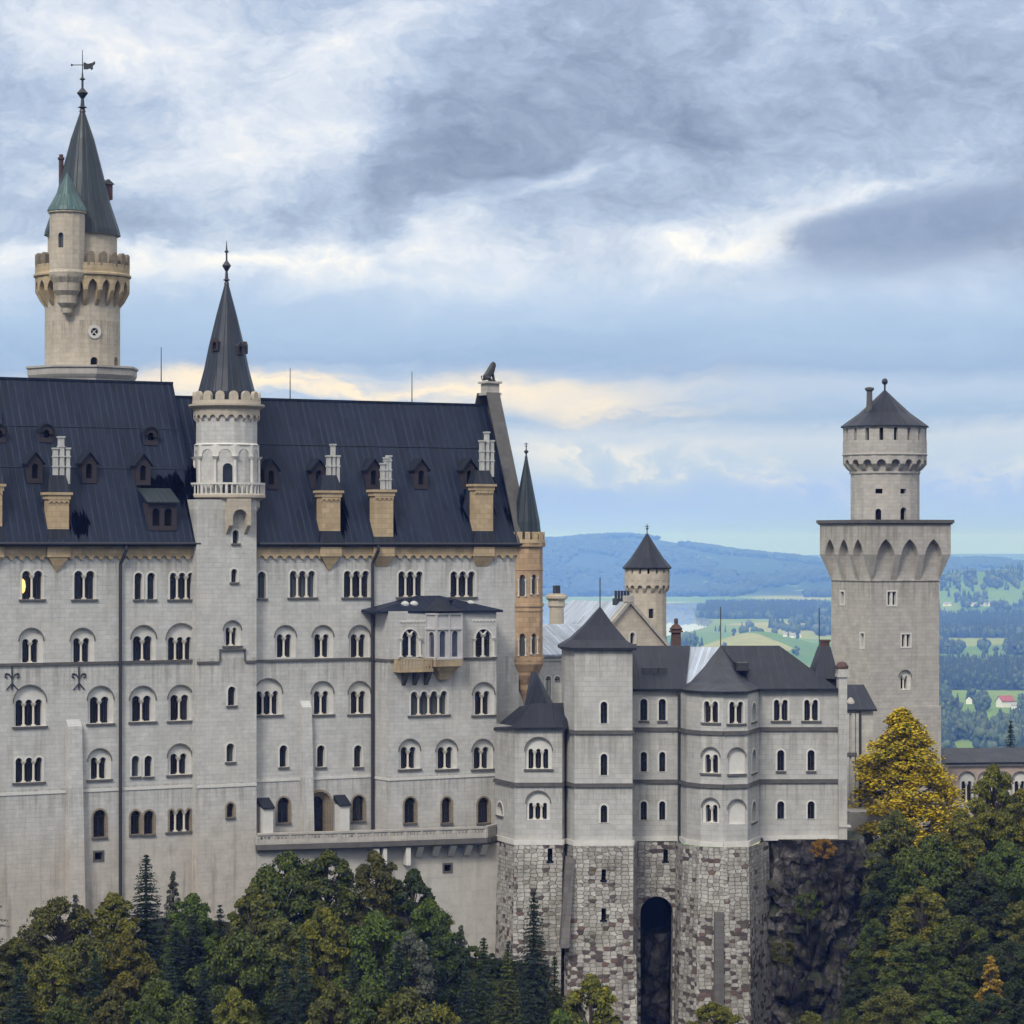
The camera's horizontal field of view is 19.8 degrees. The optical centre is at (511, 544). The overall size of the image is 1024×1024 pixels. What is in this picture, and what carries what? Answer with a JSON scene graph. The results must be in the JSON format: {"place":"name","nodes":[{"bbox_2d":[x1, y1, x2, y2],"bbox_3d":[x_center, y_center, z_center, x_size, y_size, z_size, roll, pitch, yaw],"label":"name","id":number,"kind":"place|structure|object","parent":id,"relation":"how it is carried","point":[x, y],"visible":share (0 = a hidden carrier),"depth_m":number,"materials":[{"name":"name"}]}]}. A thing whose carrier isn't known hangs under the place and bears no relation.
{"place":"outdoors","nodes":[
{"label":"outdoors","id":0,"kind":"place"},
{"bbox_2d":[0,538,1023,1023],"bbox_3d":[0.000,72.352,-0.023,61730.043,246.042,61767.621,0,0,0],"label":"terrain","id":1,"kind":"structure","parent":0,"point":[808,642],"depth_m":7664.02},
{"bbox_2d":[0,960,38,1023],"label":"conifer tree","id":2,"kind":"object","parent":1,"relation":"on","point":[17,1013],"visible":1,"depth_m":220.79,"materials":[{"name":"green plant"}]},
{"bbox_2d":[0,936,47,1023],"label":"broadleaf tree","id":3,"kind":"object","parent":1,"relation":"on","point":[18,948],"visible":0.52,"depth_m":226.15,"materials":[{"name":"green plant"}]},
{"bbox_2d":[9,952,83,1023],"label":"broadleaf tree","id":4,"kind":"object","parent":1,"relation":"on","point":[40,995],"visible":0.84,"depth_m":222.50,"materials":[{"name":"green plant"}]},
{"bbox_2d":[9,896,104,1011],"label":"broadleaf tree","id":5,"kind":"object","parent":1,"relation":"on","point":[46,920],"visible":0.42,"depth_m":231.32,"materials":[{"name":"green plant"}]},
{"bbox_2d":[42,994,88,1023],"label":"broadleaf tree","id":6,"kind":"object","parent":1,"relation":"on","point":[62,1004],"visible":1,"depth_m":217.10,"materials":[{"name":"green plant"}]},
{"bbox_2d":[26,50,137,380],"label":"tower","id":7,"kind":"structure","parent":1,"relation":"on","point":[81,276],"depth_m":269.01,"materials":[{"name":"beige stone"}]},
{"bbox_2d":[41,932,133,1021],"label":"broadleaf tree","id":8,"kind":"object","parent":1,"relation":"on","point":[70,957],"visible":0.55,"depth_m":225.60,"materials":[{"name":"green plant"}]},
{"bbox_2d":[87,985,129,1023],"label":"broadleaf tree","id":9,"kind":"object","parent":1,"relation":"on","point":[109,1011],"visible":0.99,"depth_m":217.23,"materials":[{"name":"green plant"}]},
{"bbox_2d":[85,891,155,997],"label":"broadleaf tree","id":10,"kind":"object","parent":1,"relation":"on","point":[110,911],"visible":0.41,"depth_m":232.12,"materials":[{"name":"green plant"}]},
{"bbox_2d":[100,929,160,1010],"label":"broadleaf tree","id":11,"kind":"object","parent":1,"relation":"on","point":[130,952],"visible":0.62,"depth_m":226.01,"materials":[{"name":"green plant"}]},
{"bbox_2d":[128,854,168,996],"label":"conifer tree","id":12,"kind":"object","parent":1,"relation":"on","point":[144,915],"visible":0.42,"depth_m":235.62,"materials":[{"name":"green plant"}]},
{"bbox_2d":[122,976,202,1023],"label":"broadleaf tree","id":13,"kind":"object","parent":1,"relation":"on","point":[157,993],"visible":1,"depth_m":217.99,"materials":[{"name":"green plant"}]},
{"bbox_2d":[157,926,197,1023],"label":"conifer tree","id":14,"kind":"object","parent":1,"relation":"on","point":[174,937],"visible":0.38,"depth_m":227.71,"materials":[{"name":"green plant"}]},
{"bbox_2d":[152,893,231,1008],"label":"broadleaf tree","id":15,"kind":"object","parent":1,"relation":"on","point":[192,901],"visible":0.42,"depth_m":230.74,"materials":[{"name":"green plant"}]},
{"bbox_2d":[178,914,212,1012],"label":"conifer tree","id":16,"kind":"object","parent":1,"relation":"on","point":[193,951],"visible":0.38,"depth_m":228.73,"materials":[{"name":"green plant"}]},
{"bbox_2d":[190,965,218,1023],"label":"conifer tree","id":17,"kind":"object","parent":1,"relation":"on","point":[204,1002],"visible":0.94,"depth_m":220.79,"materials":[{"name":"green plant"}]},
{"bbox_2d":[211,986,258,1023],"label":"broadleaf tree","id":18,"kind":"object","parent":1,"relation":"on","point":[240,1012],"visible":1,"depth_m":217.20,"materials":[{"name":"green plant"}]},
{"bbox_2d":[183,926,293,1023],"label":"broadleaf tree","id":19,"kind":"object","parent":1,"relation":"on","point":[221,967],"visible":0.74,"depth_m":225.57,"materials":[{"name":"green plant"}]},
{"bbox_2d":[219,883,289,1017],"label":"broadleaf tree","id":20,"kind":"object","parent":1,"relation":"on","point":[252,906],"visible":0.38,"depth_m":229.78,"materials":[{"name":"green plant"}]},
{"bbox_2d":[0,347,544,950],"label":"palace","id":21,"kind":"structure","parent":1,"relation":"on","point":[400,603],"depth_m":257.39,"materials":[{"name":"stone"}]},
{"bbox_2d":[12,755,45,784],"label":"window","id":22,"kind":"structure","parent":21,"relation":"in","point":[29,770],"depth_m":245.94,"materials":[{"name":"stone"}]},
{"bbox_2d":[12,684,47,728],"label":"window","id":23,"kind":"structure","parent":21,"relation":"in","point":[29,701],"depth_m":246.15,"materials":[{"name":"stone"}]},
{"bbox_2d":[18,627,44,662],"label":"window","id":24,"kind":"structure","parent":21,"relation":"in","point":[31,639],"depth_m":246.18,"materials":[{"name":"stone"}]},
{"bbox_2d":[19,569,45,600],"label":"window","id":25,"kind":"structure","parent":21,"relation":"in","point":[31,584],"depth_m":246.06,"materials":[{"name":"glass"}]},
{"bbox_2d":[70,627,95,661],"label":"window","id":26,"kind":"structure","parent":21,"relation":"in","point":[82,640],"depth_m":248.54,"materials":[{"name":"stone"}]},
{"bbox_2d":[71,569,97,600],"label":"window","id":27,"kind":"structure","parent":21,"relation":"in","point":[84,586],"depth_m":248.41,"materials":[{"name":"glass"}]},
{"bbox_2d":[87,748,112,781],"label":"window","id":28,"kind":"structure","parent":21,"relation":"in","point":[99,760],"depth_m":249.20,"materials":[{"name":"stone"}]},
{"bbox_2d":[86,685,114,725],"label":"window","id":29,"kind":"structure","parent":21,"relation":"in","point":[100,698],"depth_m":249.26,"materials":[{"name":"stone"}]},
{"bbox_2d":[128,685,157,723],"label":"window","id":30,"kind":"structure","parent":21,"relation":"in","point":[142,699],"depth_m":251.22,"materials":[{"name":"stone"}]},
{"bbox_2d":[130,625,156,660],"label":"window","id":31,"kind":"structure","parent":21,"relation":"in","point":[143,638],"depth_m":251.28,"materials":[{"name":"stone"}]},
{"bbox_2d":[165,623,191,659],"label":"window","id":32,"kind":"structure","parent":21,"relation":"in","point":[178,635],"depth_m":252.88,"materials":[{"name":"stone"}]},
{"bbox_2d":[166,743,192,776],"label":"window","id":33,"kind":"structure","parent":21,"relation":"in","point":[179,755],"depth_m":252.88,"materials":[{"name":"stone"}]},
{"bbox_2d":[167,571,192,600],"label":"window","id":34,"kind":"structure","parent":21,"relation":"in","point":[178,583],"depth_m":252.76,"materials":[{"name":"glass"}]},
{"bbox_2d":[167,684,192,722],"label":"window","id":35,"kind":"structure","parent":21,"relation":"in","point":[179,697],"depth_m":252.88,"materials":[{"name":"stone"}]},
{"bbox_2d":[187,241,265,921],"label":"stair tower","id":36,"kind":"structure","parent":21,"relation":"attached to","point":[226,406],"depth_m":253.86,"materials":[{"name":"stone"}]},
{"bbox_2d":[256,678,283,716],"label":"window","id":37,"kind":"structure","parent":21,"relation":"in","point":[269,691],"depth_m":257.11,"materials":[{"name":"stone"}]},
{"bbox_2d":[274,625,296,657],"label":"window","id":38,"kind":"structure","parent":21,"relation":"in","point":[285,636],"depth_m":257.99,"materials":[{"name":"stone"}]},
{"bbox_2d":[287,569,317,598],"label":"window","id":39,"kind":"structure","parent":21,"relation":"in","point":[302,584],"depth_m":258.63,"materials":[{"name":"glass"}]},
{"bbox_2d":[310,681,334,716],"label":"window","id":40,"kind":"structure","parent":21,"relation":"in","point":[321,693],"depth_m":259.76,"materials":[{"name":"stone"}]},
{"bbox_2d":[311,625,334,657],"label":"window","id":41,"kind":"structure","parent":21,"relation":"in","point":[322,636],"depth_m":259.83,"materials":[{"name":"stone"}]},
{"bbox_2d":[314,789,332,830],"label":"doorway","id":42,"kind":"structure","parent":21,"relation":"in","point":[323,802],"depth_m":259.89,"materials":[{"name":"stone"}]},
{"bbox_2d":[341,569,370,598],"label":"window","id":43,"kind":"structure","parent":21,"relation":"in","point":[356,584],"depth_m":261.29,"materials":[{"name":"glass"}]},
{"bbox_2d":[347,681,370,715],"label":"window","id":44,"kind":"structure","parent":21,"relation":"in","point":[359,692],"depth_m":261.55,"materials":[{"name":"stone"}]},
{"bbox_2d":[348,625,370,657],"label":"window","id":45,"kind":"structure","parent":21,"relation":"in","point":[359,636],"depth_m":261.61,"materials":[{"name":"stone"}]},
{"bbox_2d":[396,570,424,598],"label":"window","id":46,"kind":"structure","parent":21,"relation":"in","point":[410,583],"depth_m":264.05,"materials":[{"name":"glass"}]},
{"bbox_2d":[408,689,450,717],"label":"window","id":47,"kind":"structure","parent":21,"relation":"in","point":[434,703],"depth_m":261.67,"materials":[{"name":"stone"}]},
{"bbox_2d":[448,570,477,598],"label":"window","id":48,"kind":"structure","parent":21,"relation":"in","point":[462,584],"depth_m":266.70,"materials":[{"name":"glass"}]},
{"bbox_2d":[471,682,496,716],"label":"window","id":49,"kind":"structure","parent":21,"relation":"in","point":[483,694],"depth_m":264.56,"materials":[{"name":"stone"}]},
{"bbox_2d":[242,915,319,1023],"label":"broadleaf tree","id":50,"kind":"object","parent":1,"relation":"on","point":[278,951],"visible":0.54,"depth_m":227.79,"materials":[{"name":"green plant"}]},
{"bbox_2d":[268,960,300,1023],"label":"conifer tree","id":51,"kind":"object","parent":1,"relation":"on","point":[284,1016],"visible":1,"depth_m":220.81,"materials":[{"name":"green plant"}]},
{"bbox_2d":[250,849,332,992],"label":"broadleaf tree","id":52,"kind":"object","parent":1,"relation":"on","point":[275,883],"visible":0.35,"depth_m":236.40,"materials":[{"name":"green plant"}]},
{"bbox_2d":[289,937,317,1023],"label":"conifer tree","id":53,"kind":"object","parent":1,"relation":"on","point":[303,1002],"visible":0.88,"depth_m":224.78,"materials":[{"name":"green plant"}]},
{"bbox_2d":[288,905,358,1022],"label":"broadleaf tree","id":54,"kind":"object","parent":1,"relation":"on","point":[332,952],"visible":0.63,"depth_m":228.18,"materials":[{"name":"green plant"}]},
{"bbox_2d":[304,981,354,1023],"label":"broadleaf tree","id":55,"kind":"object","parent":1,"relation":"on","point":[338,1013],"visible":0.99,"depth_m":218.94,"materials":[{"name":"green plant"}]},
{"bbox_2d":[290,849,371,995],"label":"broadleaf tree","id":56,"kind":"object","parent":1,"relation":"on","point":[337,888],"visible":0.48,"depth_m":236.57,"materials":[{"name":"green plant"}]},
{"bbox_2d":[344,978,394,1023],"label":"broadleaf tree","id":57,"kind":"object","parent":1,"relation":"on","point":[368,1000],"visible":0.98,"depth_m":218.48,"materials":[{"name":"green plant"}]},
{"bbox_2d":[324,910,421,1020],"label":"broadleaf tree","id":58,"kind":"object","parent":1,"relation":"on","point":[377,927],"visible":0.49,"depth_m":227.55,"materials":[{"name":"green plant"}]},
{"bbox_2d":[255,824,497,958],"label":"terrace","id":59,"kind":"structure","parent":1,"relation":"on","point":[456,869],"depth_m":260.46,"materials":[{"name":"stone"}]},
{"bbox_2d":[346,849,408,988],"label":"broadleaf tree","id":60,"kind":"object","parent":1,"relation":"on","point":[376,897],"visible":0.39,"depth_m":236.23,"materials":[{"name":"green plant"}]},
{"bbox_2d":[367,986,439,1023],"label":"broadleaf tree","id":61,"kind":"object","parent":1,"relation":"on","point":[401,1006],"visible":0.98,"depth_m":217.46,"materials":[{"name":"green plant"}]},
{"bbox_2d":[380,930,436,1018],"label":"broadleaf tree","id":62,"kind":"object","parent":1,"relation":"on","point":[417,948],"visible":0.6,"depth_m":227.07,"materials":[{"name":"green plant"}]},
{"bbox_2d":[386,868,451,983],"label":"broadleaf tree","id":63,"kind":"object","parent":1,"relation":"on","point":[414,883],"visible":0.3,"depth_m":235.97,"materials":[{"name":"green plant"}]},
{"bbox_2d":[405,898,471,1016],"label":"broadleaf tree","id":64,"kind":"object","parent":1,"relation":"on","point":[430,908],"visible":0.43,"depth_m":233.63,"materials":[{"name":"green plant"}]},
{"bbox_2d":[417,921,482,1020],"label":"broadleaf tree","id":65,"kind":"object","parent":1,"relation":"on","point":[459,956],"visible":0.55,"depth_m":232.48,"materials":[{"name":"green plant"}]},
{"bbox_2d":[466,937,501,1023],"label":"conifer tree","id":66,"kind":"object","parent":1,"relation":"on","point":[482,999],"visible":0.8,"depth_m":232.76,"materials":[{"name":"green plant"}]},
{"bbox_2d":[491,951,522,1023],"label":"conifer tree","id":67,"kind":"object","parent":1,"relation":"on","point":[506,1014],"visible":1,"depth_m":228.79,"materials":[{"name":"green plant"}]},
{"bbox_2d":[509,892,556,1023],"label":"conifer tree","id":68,"kind":"object","parent":1,"relation":"on","point":[533,980],"visible":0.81,"depth_m":235.65,"materials":[{"name":"green plant"}]},
{"bbox_2d":[519,624,580,705],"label":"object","id":69,"kind":"structure","parent":1,"relation":"on","point":[554,636],"depth_m":290.06,"materials":[{"name":"metal"}]},
{"bbox_2d":[561,973,622,1023],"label":"broadleaf tree","id":70,"kind":"object","parent":1,"relation":"on","point":[593,989],"visible":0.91,"depth_m":225.15,"materials":[{"name":"green plant"}]},
{"bbox_2d":[545,585,670,843],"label":"gabled house","id":71,"kind":"structure","parent":1,"relation":"on","point":[631,622],"depth_m":300.98,"materials":[{"name":"stone"}]},
{"bbox_2d":[622,524,671,639],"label":"round tower","id":72,"kind":"structure","parent":1,"relation":"on","point":[647,567],"depth_m":328.13,"materials":[{"name":"beige stone"}]},
{"bbox_2d":[640,928,668,1023],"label":"cliff rock","id":73,"kind":"object","parent":1,"relation":"on","point":[654,961],"visible":0.69,"depth_m":265.05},
{"bbox_2d":[493,577,850,1023],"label":"residence wing","id":74,"kind":"structure","parent":1,"relation":"on","point":[613,751],"depth_m":258.90,"materials":[{"name":"stone"}]},
{"bbox_2d":[525,790,550,819],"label":"window","id":75,"kind":"structure","parent":74,"relation":"in","point":[537,802],"depth_m":259.13,"materials":[{"name":"stone"}]},
{"bbox_2d":[524,737,552,770],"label":"window","id":76,"kind":"structure","parent":74,"relation":"in","point":[538,750],"depth_m":259.13,"materials":[{"name":"stone"}]},
{"bbox_2d":[685,1001,743,1023],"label":"shrub","id":77,"kind":"object","parent":1,"relation":"on","point":[718,1013],"visible":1,"depth_m":235.73,"materials":[{"name":"green plant"}]},
{"bbox_2d":[543,532,1023,596],"bbox_3d":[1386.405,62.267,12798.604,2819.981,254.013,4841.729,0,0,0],"label":"hill wood","id":78,"kind":"object","parent":1,"relation":"on","point":[559,552],"visible":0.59,"depth_m":12131.42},
{"bbox_2d":[759,830,868,1023],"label":"cliff rock","id":79,"kind":"object","parent":1,"relation":"on","point":[813,981],"visible":0.68,"depth_m":262.06,"materials":[{"name":"stone"}]},
{"bbox_2d":[666,562,1023,747],"bbox_3d":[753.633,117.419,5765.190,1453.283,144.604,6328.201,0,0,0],"label":"woodland","id":80,"kind":"object","parent":1,"relation":"on","point":[710,606],"visible":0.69,"depth_m":6131.72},
{"bbox_2d":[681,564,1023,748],"bbox_3d":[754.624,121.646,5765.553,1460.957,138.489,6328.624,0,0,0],"label":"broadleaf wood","id":81,"kind":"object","parent":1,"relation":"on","point":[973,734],"visible":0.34,"depth_m":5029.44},
{"bbox_2d":[834,970,874,1022],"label":"broadleaf tree","id":82,"kind":"object","parent":1,"relation":"on","point":[858,992],"visible":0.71,"depth_m":239.14,"materials":[{"name":"green plant"}]},
{"bbox_2d":[847,684,891,842],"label":"connecting range","id":83,"kind":"structure","parent":1,"relation":"on","point":[861,707],"depth_m":283.88,"materials":[{"name":"stone"}]},
{"bbox_2d":[848,917,895,998],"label":"broadleaf tree","id":84,"kind":"object","parent":1,"relation":"on","point":[869,945],"visible":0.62,"depth_m":245.47,"materials":[{"name":"green plant"}]},
{"bbox_2d":[854,857,906,947],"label":"broadleaf tree","id":85,"kind":"object","parent":1,"relation":"on","point":[885,869],"visible":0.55,"depth_m":251.22,"materials":[{"name":"green plant"}]},
{"bbox_2d":[816,378,953,842],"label":"square tower","id":86,"kind":"structure","parent":1,"relation":"on","point":[885,552],"depth_m":314.12,"materials":[{"name":"stone"}]},
{"bbox_2d":[859,809,921,932],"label":"broadleaf tree","id":87,"kind":"object","parent":1,"relation":"on","point":[894,841],"visible":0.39,"depth_m":255.69,"materials":[{"name":"green plant"}]},
{"bbox_2d":[856,985,928,1023],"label":"broadleaf tree","id":88,"kind":"object","parent":1,"relation":"on","point":[898,1002],"visible":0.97,"depth_m":230.11,"materials":[{"name":"green plant"}]},
{"bbox_2d":[870,936,942,1019],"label":"broadleaf tree","id":89,"kind":"object","parent":1,"relation":"on","point":[909,948],"visible":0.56,"depth_m":237.25,"materials":[{"name":"green plant"}]},
{"bbox_2d":[847,707,985,874],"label":"broadleaf tree","id":90,"kind":"object","parent":1,"relation":"on","point":[903,748],"visible":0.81,"depth_m":279.36,"materials":[{"name":"yellow plant"}]},
{"bbox_2d":[872,886,968,1005],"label":"broadleaf tree","id":91,"kind":"object","parent":1,"relation":"on","point":[933,912],"visible":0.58,"depth_m":243.62,"materials":[{"name":"green plant"}]},
{"bbox_2d":[883,833,984,953],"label":"broadleaf tree","id":92,"kind":"object","parent":1,"relation":"on","point":[912,859],"visible":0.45,"depth_m":250.32,"materials":[{"name":"green plant"}]},
{"bbox_2d":[912,969,975,1023],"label":"broadleaf tree","id":93,"kind":"object","parent":1,"relation":"on","point":[952,999],"visible":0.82,"depth_m":231.45,"materials":[{"name":"green plant"}]},
{"bbox_2d":[916,915,989,1015],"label":"broadleaf tree","id":94,"kind":"object","parent":1,"relation":"on","point":[945,938],"visible":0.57,"depth_m":239.98,"materials":[{"name":"green plant"}]},
{"bbox_2d":[916,808,1002,915],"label":"broadleaf tree","id":95,"kind":"object","parent":1,"relation":"on","point":[961,829],"visible":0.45,"depth_m":253.10,"materials":[{"name":"green plant"}]},
{"bbox_2d":[941,747,1023,836],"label":"gate building","id":96,"kind":"structure","parent":1,"relation":"on","point":[967,767],"depth_m":325.83,"materials":[{"name":"stone"}]},
{"bbox_2d":[945,870,1023,965],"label":"broadleaf tree","id":97,"kind":"object","parent":1,"relation":"on","point":[978,882],"visible":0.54,"depth_m":247.24,"materials":[{"name":"green plant"}]},
{"bbox_2d":[958,993,1017,1023],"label":"broadleaf tree","id":98,"kind":"object","parent":1,"relation":"on","point":[988,1006],"visible":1,"depth_m":226.81,"materials":[{"name":"green plant"}]},
{"bbox_2d":[965,838,1023,953],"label":"broadleaf tree","id":99,"kind":"object","parent":1,"relation":"on","point":[1009,855],"visible":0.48,"depth_m":250.69,"materials":[{"name":"green plant"}]},
{"bbox_2d":[966,763,1023,913],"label":"broadleaf tree","id":100,"kind":"object","parent":1,"relation":"on","point":[980,810],"visible":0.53,"depth_m":261.22,"materials":[{"name":"green plant"}]},
{"bbox_2d":[971,938,1023,1021],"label":"broadleaf tree","id":101,"kind":"object","parent":1,"relation":"on","point":[1013,987],"visible":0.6,"depth_m":236.38,"materials":[{"name":"green plant"}]},
{"bbox_2d":[992,787,1023,906],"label":"broadleaf tree","id":102,"kind":"object","parent":1,"relation":"on","point":[1018,797],"visible":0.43,"depth_m":261.24,"materials":[{"name":"green plant"}]},
{"bbox_2d":[994,900,1023,984],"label":"broadleaf tree","id":103,"kind":"object","parent":1,"relation":"on","point":[1016,919],"visible":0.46,"depth_m":244.75,"materials":[{"name":"green plant"}]},
{"bbox_2d":[0,0,1023,554],"label":"sky","id":104,"kind":"structure","parent":0,"point":[685,242],"materials":[{"name":"blue"}]},
{"bbox_2d":[543,603,712,635],"bbox_3d":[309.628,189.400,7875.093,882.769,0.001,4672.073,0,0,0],"label":"lake","id":105,"kind":"structure","parent":0,"point":[685,615],"depth_m":7598.66,"materials":[{"name":"blue liquid"}]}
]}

